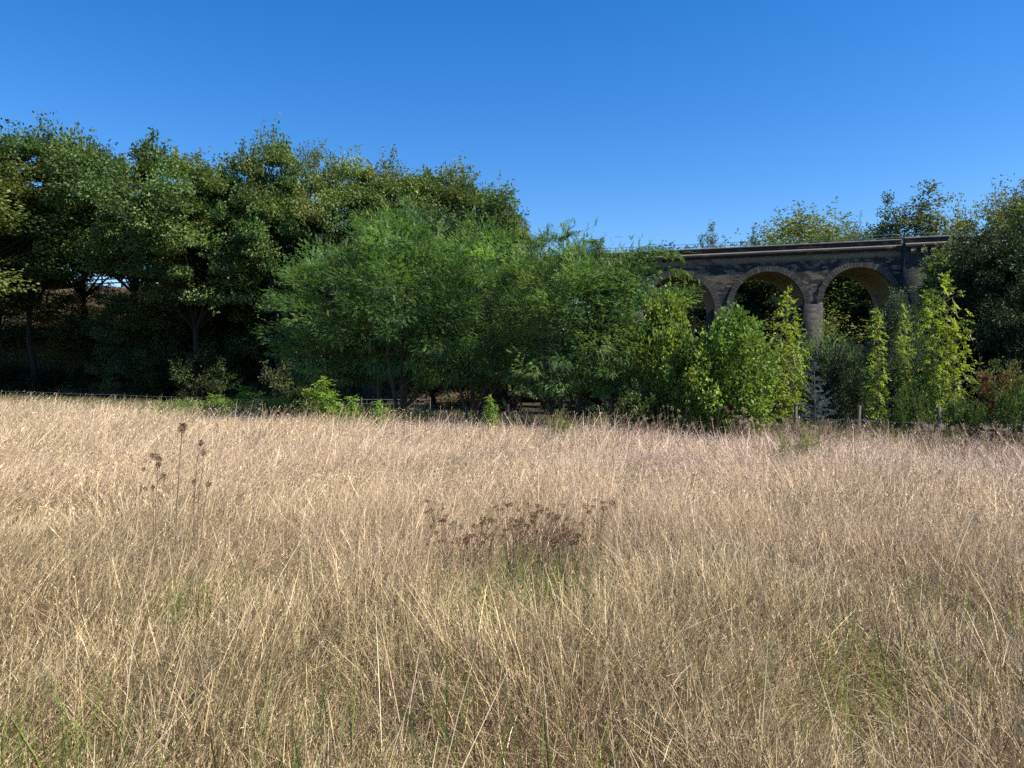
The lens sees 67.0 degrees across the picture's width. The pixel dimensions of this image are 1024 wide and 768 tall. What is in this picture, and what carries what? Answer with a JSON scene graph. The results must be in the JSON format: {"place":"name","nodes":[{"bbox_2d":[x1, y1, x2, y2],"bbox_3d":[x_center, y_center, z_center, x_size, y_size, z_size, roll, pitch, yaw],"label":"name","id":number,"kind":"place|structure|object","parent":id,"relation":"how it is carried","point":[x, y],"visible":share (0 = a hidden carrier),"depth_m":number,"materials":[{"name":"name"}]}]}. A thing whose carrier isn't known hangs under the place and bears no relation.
{"place":"outdoors","nodes":[
{"label":"outdoors","id":0,"kind":"place"},
{"bbox_2d":[0,283,538,413],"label":"embankment","id":1,"kind":"structure","parent":0,"point":[40,346],"depth_m":62.33,"materials":[{"name":"green soil"}]},
{"bbox_2d":[0,359,44,394],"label":"bramble thicket","id":2,"kind":"object","parent":1,"relation":"on","point":[10,372],"visible":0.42,"depth_m":63.23,"materials":[{"name":"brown plant"}]},
{"bbox_2d":[0,267,55,346],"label":"young tree","id":3,"kind":"object","parent":1,"relation":"on","point":[11,333],"visible":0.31,"depth_m":68.75,"materials":[{"name":"green plant"}]},
{"bbox_2d":[0,110,124,393],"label":"oak tree","id":4,"kind":"object","parent":1,"relation":"on","point":[38,145],"visible":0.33,"depth_m":60.66,"materials":[{"name":"green plant"}]},
{"bbox_2d":[2,123,141,366],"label":"oak tree","id":5,"kind":"object","parent":1,"relation":"on","point":[120,159],"visible":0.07,"depth_m":65.07,"materials":[{"name":"green plant"}]},
{"bbox_2d":[33,269,121,360],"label":"young tree","id":6,"kind":"object","parent":1,"relation":"on","point":[74,307],"visible":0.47,"depth_m":66.78,"materials":[{"name":"green plant"}]},
{"bbox_2d":[49,317,131,364],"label":"young tree","id":7,"kind":"object","parent":1,"relation":"on","point":[72,355],"visible":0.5,"depth_m":64.84,"materials":[{"name":"green plant"}]},
{"bbox_2d":[78,283,165,399],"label":"young tree","id":8,"kind":"object","parent":1,"relation":"on","point":[113,313],"visible":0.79,"depth_m":58.94,"materials":[{"name":"green plant"}]},
{"bbox_2d":[121,369,170,401],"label":"bank shrub","id":9,"kind":"object","parent":1,"relation":"on","point":[135,390],"visible":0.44,"depth_m":59.12,"materials":[{"name":"green plant"}]},
{"bbox_2d":[118,277,213,381],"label":"young tree","id":10,"kind":"object","parent":1,"relation":"on","point":[168,320],"visible":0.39,"depth_m":59.94,"materials":[{"name":"green plant"}]},
{"bbox_2d":[139,340,193,400],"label":"bank shrub","id":11,"kind":"object","parent":1,"relation":"on","point":[154,378],"visible":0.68,"depth_m":58.98,"materials":[{"name":"green plant"}]},
{"bbox_2d":[151,308,238,377],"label":"young tree","id":12,"kind":"object","parent":1,"relation":"on","point":[182,338],"visible":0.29,"depth_m":61.87,"materials":[{"name":"green plant"}]},
{"bbox_2d":[172,277,245,345],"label":"young tree","id":13,"kind":"object","parent":1,"relation":"on","point":[233,328],"visible":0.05,"depth_m":64.32,"materials":[{"name":"green plant"}]},
{"bbox_2d":[204,296,298,346],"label":"young tree","id":14,"kind":"object","parent":1,"relation":"on","point":[232,324],"visible":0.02,"depth_m":63.20,"materials":[{"name":"green plant"}]},
{"bbox_2d":[0,289,508,411],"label":"undergrowth","id":15,"kind":"object","parent":1,"relation":"on","point":[12,351],"visible":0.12,"depth_m":62.13,"materials":[{"name":"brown plant"}]},
{"bbox_2d":[222,354,287,382],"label":"bank shrub","id":16,"kind":"object","parent":1,"relation":"on","point":[251,365],"visible":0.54,"depth_m":60.85,"materials":[{"name":"green plant"}]},
{"bbox_2d":[198,112,323,398],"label":"oak tree","id":17,"kind":"object","parent":1,"relation":"on","point":[267,204],"visible":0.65,"depth_m":56.50,"materials":[{"name":"green plant"}]},
{"bbox_2d":[220,208,350,379],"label":"young tree","id":18,"kind":"object","parent":1,"relation":"on","point":[251,347],"visible":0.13,"depth_m":59.66,"materials":[{"name":"green plant"}]},
{"bbox_2d":[284,137,332,252],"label":"oak tree","id":19,"kind":"object","parent":1,"relation":"on","point":[315,159],"visible":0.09,"depth_m":65.21,"materials":[{"name":"green plant"}]},
{"bbox_2d":[275,144,400,401],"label":"oak tree","id":20,"kind":"object","parent":1,"relation":"on","point":[322,220],"visible":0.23,"depth_m":56.84,"materials":[{"name":"green plant"}]},
{"bbox_2d":[325,144,443,385],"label":"oak tree","id":21,"kind":"object","parent":1,"relation":"on","point":[376,192],"visible":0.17,"depth_m":57.10,"materials":[{"name":"green plant"}]},
{"bbox_2d":[357,151,535,283],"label":"oak tree","id":22,"kind":"object","parent":1,"relation":"on","point":[502,204],"visible":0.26,"depth_m":57.20,"materials":[{"name":"green plant"}]},
{"bbox_2d":[424,171,546,373],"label":"oak tree","id":23,"kind":"object","parent":1,"relation":"on","point":[465,193],"visible":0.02,"depth_m":59.19,"materials":[{"name":"green plant"}]},
{"bbox_2d":[483,213,537,385],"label":"oak tree","id":24,"kind":"object","parent":1,"relation":"on","point":[524,236],"visible":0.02,"depth_m":58.23,"materials":[{"name":"green plant"}]},
{"bbox_2d":[0,389,1023,767],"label":"dry grass","id":25,"kind":"structure","parent":0,"point":[706,529],"depth_m":4.83,"materials":[{"name":"plant"}]},
{"bbox_2d":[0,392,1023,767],"bbox_3d":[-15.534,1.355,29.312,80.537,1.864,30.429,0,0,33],"label":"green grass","id":26,"kind":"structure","parent":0,"point":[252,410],"depth_m":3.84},
{"bbox_2d":[0,0,1023,368],"label":"sky","id":27,"kind":"structure","parent":0,"point":[660,120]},
{"bbox_2d":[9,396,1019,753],"bbox_3d":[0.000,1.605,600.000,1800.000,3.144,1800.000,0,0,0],"label":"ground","id":28,"kind":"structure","parent":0,"point":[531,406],"depth_m":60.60,"materials":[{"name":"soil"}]},
{"bbox_2d":[0,146,129,323],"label":"oak tree","id":29,"kind":"object","parent":28,"relation":"on","point":[16,289],"visible":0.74,"depth_m":58.61,"materials":[{"name":"green plant"}]},
{"bbox_2d":[34,118,211,373],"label":"oak tree","id":30,"kind":"object","parent":28,"relation":"on","point":[99,187],"visible":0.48,"depth_m":57.76,"materials":[{"name":"green plant"}]},
{"bbox_2d":[142,451,166,561],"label":"teasel stalk","id":31,"kind":"object","parent":28,"relation":"on","point":[156,464],"visible":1,"depth_m":5.60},
{"bbox_2d":[175,422,186,569],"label":"teasel stalk","id":32,"kind":"object","parent":28,"relation":"on","point":[183,425],"visible":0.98,"depth_m":5.60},
{"bbox_2d":[113,139,274,398],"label":"oak tree","id":33,"kind":"object","parent":28,"relation":"on","point":[170,204],"visible":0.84,"depth_m":54.89,"materials":[{"name":"green plant"}]},
{"bbox_2d":[191,440,210,563],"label":"teasel stalk","id":34,"kind":"object","parent":28,"relation":"on","point":[195,481],"visible":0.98,"depth_m":5.60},
{"bbox_2d":[166,340,244,404],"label":"bank shrub","id":35,"kind":"object","parent":28,"relation":"on","point":[210,380],"visible":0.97,"depth_m":55.97,"materials":[{"name":"green plant"}]},
{"bbox_2d":[201,393,230,418],"bbox_3d":[-12.974,1.130,34.077,1.377,1.501,2.011,0,0,-9],"label":"tree sucker","id":36,"kind":"object","parent":28,"relation":"on","point":[215,400],"visible":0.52,"depth_m":33.80,"materials":[{"name":"green plant"}]},
{"bbox_2d":[225,384,265,420],"bbox_3d":[-11.288,0.969,33.062,1.952,1.975,1.336,0,0,-41],"label":"tree sucker","id":37,"kind":"object","parent":28,"relation":"on","point":[239,395],"visible":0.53,"depth_m":32.99,"materials":[{"name":"green plant"}]},
{"bbox_2d":[255,395,281,420],"bbox_3d":[-9.735,1.157,31.059,1.528,1.523,1.046,0,0,-64],"label":"tree sucker","id":38,"kind":"object","parent":28,"relation":"on","point":[263,405],"visible":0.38,"depth_m":30.88,"materials":[{"name":"green plant"}]},
{"bbox_2d":[263,390,305,425],"bbox_3d":[-8.823,1.091,29.964,1.656,1.719,1.134,0,0,-22],"label":"tree sucker","id":39,"kind":"object","parent":28,"relation":"on","point":[285,401],"visible":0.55,"depth_m":29.87,"materials":[{"name":"green plant"}]},
{"bbox_2d":[257,348,327,408],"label":"bank shrub","id":40,"kind":"object","parent":28,"relation":"on","point":[288,388],"visible":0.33,"depth_m":45.18,"materials":[{"name":"green plant"}]},
{"bbox_2d":[297,376,342,424],"bbox_3d":[-6.557,0.872,26.521,1.502,2.315,2.195,0,0,-66],"label":"tree sucker","id":41,"kind":"object","parent":28,"relation":"on","point":[317,394],"visible":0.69,"depth_m":26.29,"materials":[{"name":"green plant"}]},
{"bbox_2d":[250,220,414,411],"bbox_3d":[-7.025,-2.146,30.690,6.223,8.601,7.705,0,0,5],"label":"acacia tree","id":42,"kind":"object","parent":28,"relation":"on","point":[302,335],"visible":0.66,"depth_m":29.67,"materials":[{"name":"green plant"}]},
{"bbox_2d":[332,394,367,426],"bbox_3d":[-5.489,1.149,25.938,1.053,1.641,1.538,0,0,11],"label":"tree sucker","id":43,"kind":"object","parent":28,"relation":"on","point":[345,412],"visible":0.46,"depth_m":25.91,"materials":[{"name":"green plant"}]},
{"bbox_2d":[365,399,390,431],"bbox_3d":[-4.307,1.224,24.969,0.844,1.483,1.232,0,0,-41],"label":"tree sucker","id":44,"kind":"object","parent":28,"relation":"on","point":[378,411],"visible":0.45,"depth_m":24.97,"materials":[{"name":"green plant"}]},
{"bbox_2d":[310,193,494,420],"bbox_3d":[-4.237,-2.519,29.537,7.210,9.545,7.918,0,0,-25],"label":"acacia tree","id":45,"kind":"object","parent":28,"relation":"on","point":[405,364],"visible":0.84,"depth_m":28.22,"materials":[{"name":"green plant"}]},
{"bbox_2d":[366,186,502,412],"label":"young tree","id":46,"kind":"object","parent":28,"relation":"on","point":[430,390],"visible":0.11,"depth_m":53.15,"materials":[{"name":"green plant"}]},
{"bbox_2d":[442,533,483,588],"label":"dried flower plant","id":47,"kind":"object","parent":28,"relation":"on","point":[467,536],"visible":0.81,"depth_m":5.58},
{"bbox_2d":[452,534,490,581],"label":"dried flower plant","id":48,"kind":"object","parent":28,"relation":"on","point":[480,541],"visible":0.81,"depth_m":5.55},
{"bbox_2d":[459,516,496,583],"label":"dried flower plant","id":49,"kind":"object","parent":28,"relation":"on","point":[481,523],"visible":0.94,"depth_m":5.83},
{"bbox_2d":[391,193,568,425],"bbox_3d":[-1.185,-2.253,28.909,6.673,9.056,6.448,0,0,-26],"label":"acacia tree","id":50,"kind":"object","parent":28,"relation":"on","point":[469,248],"visible":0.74,"depth_m":28.02,"materials":[{"name":"green plant"}]},
{"bbox_2d":[481,394,502,433],"bbox_3d":[-0.663,1.180,23.979,0.648,1.759,0.946,0,0,-46],"label":"tree sucker","id":51,"kind":"object","parent":28,"relation":"on","point":[488,411],"visible":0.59,"depth_m":23.98,"materials":[{"name":"green plant"}]},
{"bbox_2d":[429,257,580,415],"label":"young tree","id":52,"kind":"object","parent":28,"relation":"on","point":[511,394],"visible":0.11,"depth_m":51.10,"materials":[{"name":"green plant"}]},
{"bbox_2d":[488,518,527,609],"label":"dried flower plant","id":53,"kind":"object","parent":28,"relation":"on","point":[522,532],"visible":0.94,"depth_m":5.51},
{"bbox_2d":[6,391,1023,446],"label":"wire fence","id":54,"kind":"object","parent":28,"relation":"on","point":[859,413],"visible":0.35,"depth_m":23.68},
{"bbox_2d":[506,517,532,582],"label":"dried flower plant","id":55,"kind":"object","parent":28,"relation":"on","point":[519,524],"visible":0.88,"depth_m":6.00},
{"bbox_2d":[525,529,559,599],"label":"dried flower plant","id":56,"kind":"object","parent":28,"relation":"on","point":[545,537],"visible":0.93,"depth_m":5.59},
{"bbox_2d":[539,503,568,567],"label":"dried flower plant","id":57,"kind":"object","parent":28,"relation":"on","point":[551,530],"visible":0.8,"depth_m":6.31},
{"bbox_2d":[479,216,638,427],"bbox_3d":[1.622,-1.719,26.520,5.650,7.998,6.205,0,0,6],"label":"acacia tree","id":58,"kind":"object","parent":28,"relation":"on","point":[553,372],"visible":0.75,"depth_m":25.75,"materials":[{"name":"green plant"}]},
{"bbox_2d":[541,406,579,440],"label":"feathery weed","id":59,"kind":"object","parent":28,"relation":"on","point":[561,422],"visible":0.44,"depth_m":20.93,"materials":[{"name":"green plant"}]},
{"bbox_2d":[554,531,579,607],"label":"dried flower plant","id":60,"kind":"object","parent":28,"relation":"on","point":[564,534],"visible":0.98,"depth_m":5.38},
{"bbox_2d":[566,529,593,590],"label":"dried flower plant","id":61,"kind":"object","parent":28,"relation":"on","point":[575,535],"visible":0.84,"depth_m":5.56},
{"bbox_2d":[527,324,638,420],"bbox_3d":[4.927,-0.857,39.943,8.244,6.334,7.395,0,0,26],"label":"dark tree","id":62,"kind":"object","parent":28,"relation":"on","point":[603,407],"visible":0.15,"depth_m":38.87,"materials":[{"name":"green plant"}]},
{"bbox_2d":[525,252,642,413],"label":"young tree","id":63,"kind":"object","parent":28,"relation":"on","point":[634,315],"visible":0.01,"depth_m":57.15,"materials":[{"name":"green plant"}]},
{"bbox_2d":[582,498,615,559],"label":"dried flower plant","id":64,"kind":"object","parent":28,"relation":"on","point":[604,506],"visible":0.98,"depth_m":6.52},
{"bbox_2d":[520,224,705,424],"bbox_3d":[3.192,-1.525,25.314,5.657,7.568,4.156,0,0,28],"label":"acacia tree","id":65,"kind":"object","parent":28,"relation":"on","point":[668,253],"visible":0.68,"depth_m":25.37,"materials":[{"name":"green plant"}]},
{"bbox_2d":[545,232,703,422],"bbox_3d":[3.661,-1.471,25.837,5.201,7.508,4.201,0,0,-11],"label":"acacia tree","id":66,"kind":"object","parent":28,"relation":"on","point":[622,321],"visible":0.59,"depth_m":25.22,"materials":[{"name":"green plant"}]},
{"bbox_2d":[609,378,671,437],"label":"leafy shrub","id":67,"kind":"object","parent":28,"relation":"on","point":[630,405],"visible":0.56,"depth_m":23.70,"materials":[{"name":"green plant"}]},
{"bbox_2d":[625,282,693,431],"bbox_3d":[4.888,-0.448,24.959,2.520,5.664,2.668,0,0,13],"label":"leafy shrub","id":68,"kind":"object","parent":28,"relation":"on","point":[662,343],"visible":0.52,"depth_m":24.54,"materials":[{"name":"green plant"}]},
{"bbox_2d":[647,328,732,444],"bbox_3d":[5.485,0.253,23.650,2.102,4.026,3.182,0,0,-34],"label":"leafy shrub","id":69,"kind":"object","parent":28,"relation":"on","point":[682,392],"visible":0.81,"depth_m":23.13,"materials":[{"name":"green plant"}]},
{"bbox_2d":[645,284,750,366],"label":"valley tree","id":70,"kind":"object","parent":28,"relation":"on","point":[700,305],"visible":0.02,"depth_m":86.58,"materials":[{"name":"green plant"}]},
{"bbox_2d":[687,219,739,336],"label":"valley tree","id":71,"kind":"object","parent":28,"relation":"on","point":[702,246],"visible":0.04,"depth_m":91.82,"materials":[{"name":"green plant"}]},
{"bbox_2d":[689,299,782,443],"bbox_3d":[6.836,-0.130,23.673,2.770,4.972,4.194,0,0,23],"label":"leafy shrub","id":72,"kind":"object","parent":28,"relation":"on","point":[732,333],"visible":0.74,"depth_m":22.91,"materials":[{"name":"green plant"}]},
{"bbox_2d":[744,222,773,366],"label":"valley tree","id":73,"kind":"object","parent":28,"relation":"on","point":[754,302],"visible":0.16,"depth_m":91.61,"materials":[{"name":"green plant"}]},
{"bbox_2d":[540,234,1020,410],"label":"railway viaduct","id":74,"kind":"object","parent":28,"relation":"on","point":[809,272],"visible":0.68,"depth_m":70.92,"materials":[{"name":"stone"}]},
{"bbox_2d":[541,229,999,254],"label":"handrail","id":75,"kind":"object","parent":74,"relation":"on","point":[710,246],"visible":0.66,"depth_m":71.44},
{"bbox_2d":[734,241,829,403],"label":"valley tree","id":76,"kind":"object","parent":28,"relation":"on","point":[775,302],"visible":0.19,"depth_m":88.06,"materials":[{"name":"green plant"}]},
{"bbox_2d":[752,341,811,427],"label":"dark tree","id":77,"kind":"object","parent":28,"relation":"on","point":[778,407],"visible":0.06,"depth_m":39.34,"materials":[{"name":"green plant"}]},
{"bbox_2d":[767,430,799,467],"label":"feathery weed","id":78,"kind":"object","parent":28,"relation":"on","point":[783,446],"visible":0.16,"depth_m":15.16,"materials":[{"name":"green plant"}]},
{"bbox_2d":[693,196,875,399],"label":"valley tree","id":79,"kind":"object","parent":28,"relation":"on","point":[801,233],"visible":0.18,"depth_m":88.55,"materials":[{"name":"green plant"}]},
{"bbox_2d":[764,285,812,429],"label":"ash sapling","id":80,"kind":"object","parent":28,"relation":"on","point":[785,394],"visible":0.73,"depth_m":24.93,"materials":[{"name":"green plant"}]},
{"bbox_2d":[787,422,827,463],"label":"feathery weed","id":81,"kind":"object","parent":28,"relation":"on","point":[805,440],"visible":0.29,"depth_m":15.75,"materials":[{"name":"green plant"}]},
{"bbox_2d":[786,355,839,437],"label":"blue conifer","id":82,"kind":"object","parent":28,"relation":"on","point":[820,405],"visible":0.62,"depth_m":22.88,"materials":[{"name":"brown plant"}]},
{"bbox_2d":[772,314,874,421],"bbox_3d":[12.577,-0.308,31.035,4.195,5.020,4.145,0,0,-11],"label":"feathery bush","id":83,"kind":"object","parent":28,"relation":"on","point":[812,346],"visible":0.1,"depth_m":30.82,"materials":[{"name":"green plant"}]},
{"bbox_2d":[796,336,856,428],"bbox_3d":[11.021,0.431,26.874,2.028,4.340,2.509,0,0,38],"label":"evergreen shrub","id":84,"kind":"object","parent":28,"relation":"on","point":[821,370],"visible":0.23,"depth_m":26.82,"materials":[{"name":"green plant"}]},
{"bbox_2d":[823,278,859,364],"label":"valley tree","id":85,"kind":"object","parent":28,"relation":"on","point":[828,290],"visible":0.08,"depth_m":89.03,"materials":[{"name":"green plant"}]},
{"bbox_2d":[816,341,874,439],"bbox_3d":[11.062,0.545,25.491,1.809,4.010,2.238,0,0,-19],"label":"evergreen shrub","id":86,"kind":"object","parent":28,"relation":"on","point":[852,383],"visible":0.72,"depth_m":25.22,"materials":[{"name":"green plant"}]},
{"bbox_2d":[807,337,894,428],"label":"dark tree","id":87,"kind":"object","parent":28,"relation":"on","point":[856,346],"visible":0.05,"depth_m":37.38,"materials":[{"name":"green plant"}]},
{"bbox_2d":[824,210,881,398],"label":"valley tree","id":88,"kind":"object","parent":28,"relation":"on","point":[843,277],"visible":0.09,"depth_m":88.43,"materials":[{"name":"green plant"}]},
{"bbox_2d":[831,189,920,347],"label":"valley tree","id":89,"kind":"object","parent":28,"relation":"on","point":[881,231],"visible":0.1,"depth_m":87.38,"materials":[{"name":"green plant"}]},
{"bbox_2d":[861,305,894,435],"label":"ash sapling","id":90,"kind":"object","parent":28,"relation":"on","point":[875,366],"visible":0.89,"depth_m":23.51,"materials":[{"name":"green plant"}]},
{"bbox_2d":[860,285,930,429],"bbox_3d":[15.007,-0.529,29.901,2.804,6.689,2.324,0,0,-2],"label":"leafy shrub","id":91,"kind":"object","parent":28,"relation":"on","point":[895,318],"visible":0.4,"depth_m":29.84,"materials":[{"name":"green plant"}]},
{"bbox_2d":[891,303,917,429],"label":"ash sapling","id":92,"kind":"object","parent":28,"relation":"on","point":[902,341],"visible":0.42,"depth_m":26.42,"materials":[{"name":"green plant"}]},
{"bbox_2d":[840,179,971,378],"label":"valley tree","id":93,"kind":"object","parent":28,"relation":"on","point":[919,219],"visible":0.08,"depth_m":85.53,"materials":[{"name":"green plant"}]},
{"bbox_2d":[881,375,935,441],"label":"leafy shrub","id":94,"kind":"object","parent":28,"relation":"on","point":[920,408],"visible":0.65,"depth_m":22.27,"materials":[{"name":"green plant"}]},
{"bbox_2d":[885,341,956,435],"bbox_3d":[13.751,0.567,25.910,2.397,4.102,1.938,0,0,14],"label":"evergreen shrub","id":95,"kind":"object","parent":28,"relation":"on","point":[913,373],"visible":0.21,"depth_m":25.83,"materials":[{"name":"green plant"}]},
{"bbox_2d":[875,284,977,414],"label":"dark tree","id":96,"kind":"object","parent":28,"relation":"on","point":[911,305],"visible":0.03,"depth_m":43.60,"materials":[{"name":"green plant"}]},
{"bbox_2d":[908,269,982,435],"bbox_3d":[12.978,-0.577,23.461,1.971,5.885,2.259,0,0,-36],"label":"ash sapling","id":97,"kind":"object","parent":28,"relation":"on","point":[935,381],"visible":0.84,"depth_m":23.37,"materials":[{"name":"green plant"}]},
{"bbox_2d":[915,226,979,396],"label":"dark tree","id":98,"kind":"object","parent":28,"relation":"on","point":[933,260],"visible":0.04,"depth_m":50.02,"materials":[{"name":"green plant"}]},
{"bbox_2d":[935,390,995,445],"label":"leafy shrub","id":99,"kind":"object","parent":28,"relation":"on","point":[968,414],"visible":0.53,"depth_m":21.35,"materials":[{"name":"green plant"}]},
{"bbox_2d":[907,200,1023,328],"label":"dark tree","id":100,"kind":"object","parent":28,"relation":"on","point":[927,283],"visible":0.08,"depth_m":47.48,"materials":[{"name":"green plant"}]},
{"bbox_2d":[921,214,1023,428],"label":"dark tree","id":101,"kind":"object","parent":28,"relation":"on","point":[979,241],"visible":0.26,"depth_m":41.58,"materials":[{"name":"green plant"}]},
{"bbox_2d":[935,173,1023,235],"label":"valley tree","id":102,"kind":"object","parent":28,"relation":"on","point":[1004,207],"visible":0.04,"depth_m":83.10,"materials":[{"name":"green plant"}]},
{"bbox_2d":[938,211,1023,420],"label":"dark tree","id":103,"kind":"object","parent":28,"relation":"on","point":[1017,265],"visible":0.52,"depth_m":39.62,"materials":[{"name":"green plant"}]},
{"bbox_2d":[958,359,1023,440],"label":"leafy shrub","id":104,"kind":"object","parent":28,"relation":"on","point":[989,382],"visible":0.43,"depth_m":22.92,"materials":[{"name":"green plant"}]},
{"bbox_2d":[988,175,1023,233],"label":"valley tree","id":105,"kind":"object","parent":28,"relation":"on","point":[1017,199],"visible":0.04,"depth_m":80.22,"materials":[{"name":"green plant"}]},
{"bbox_2d":[991,266,1023,406],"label":"dark tree","id":106,"kind":"object","parent":28,"relation":"on","point":[1019,353],"visible":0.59,"depth_m":36.15,"materials":[{"name":"green plant"}]},
{"bbox_2d":[992,375,1023,449],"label":"leafy shrub","id":107,"kind":"object","parent":28,"relation":"on","point":[1007,409],"visible":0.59,"depth_m":20.72,"materials":[{"name":"green plant"}]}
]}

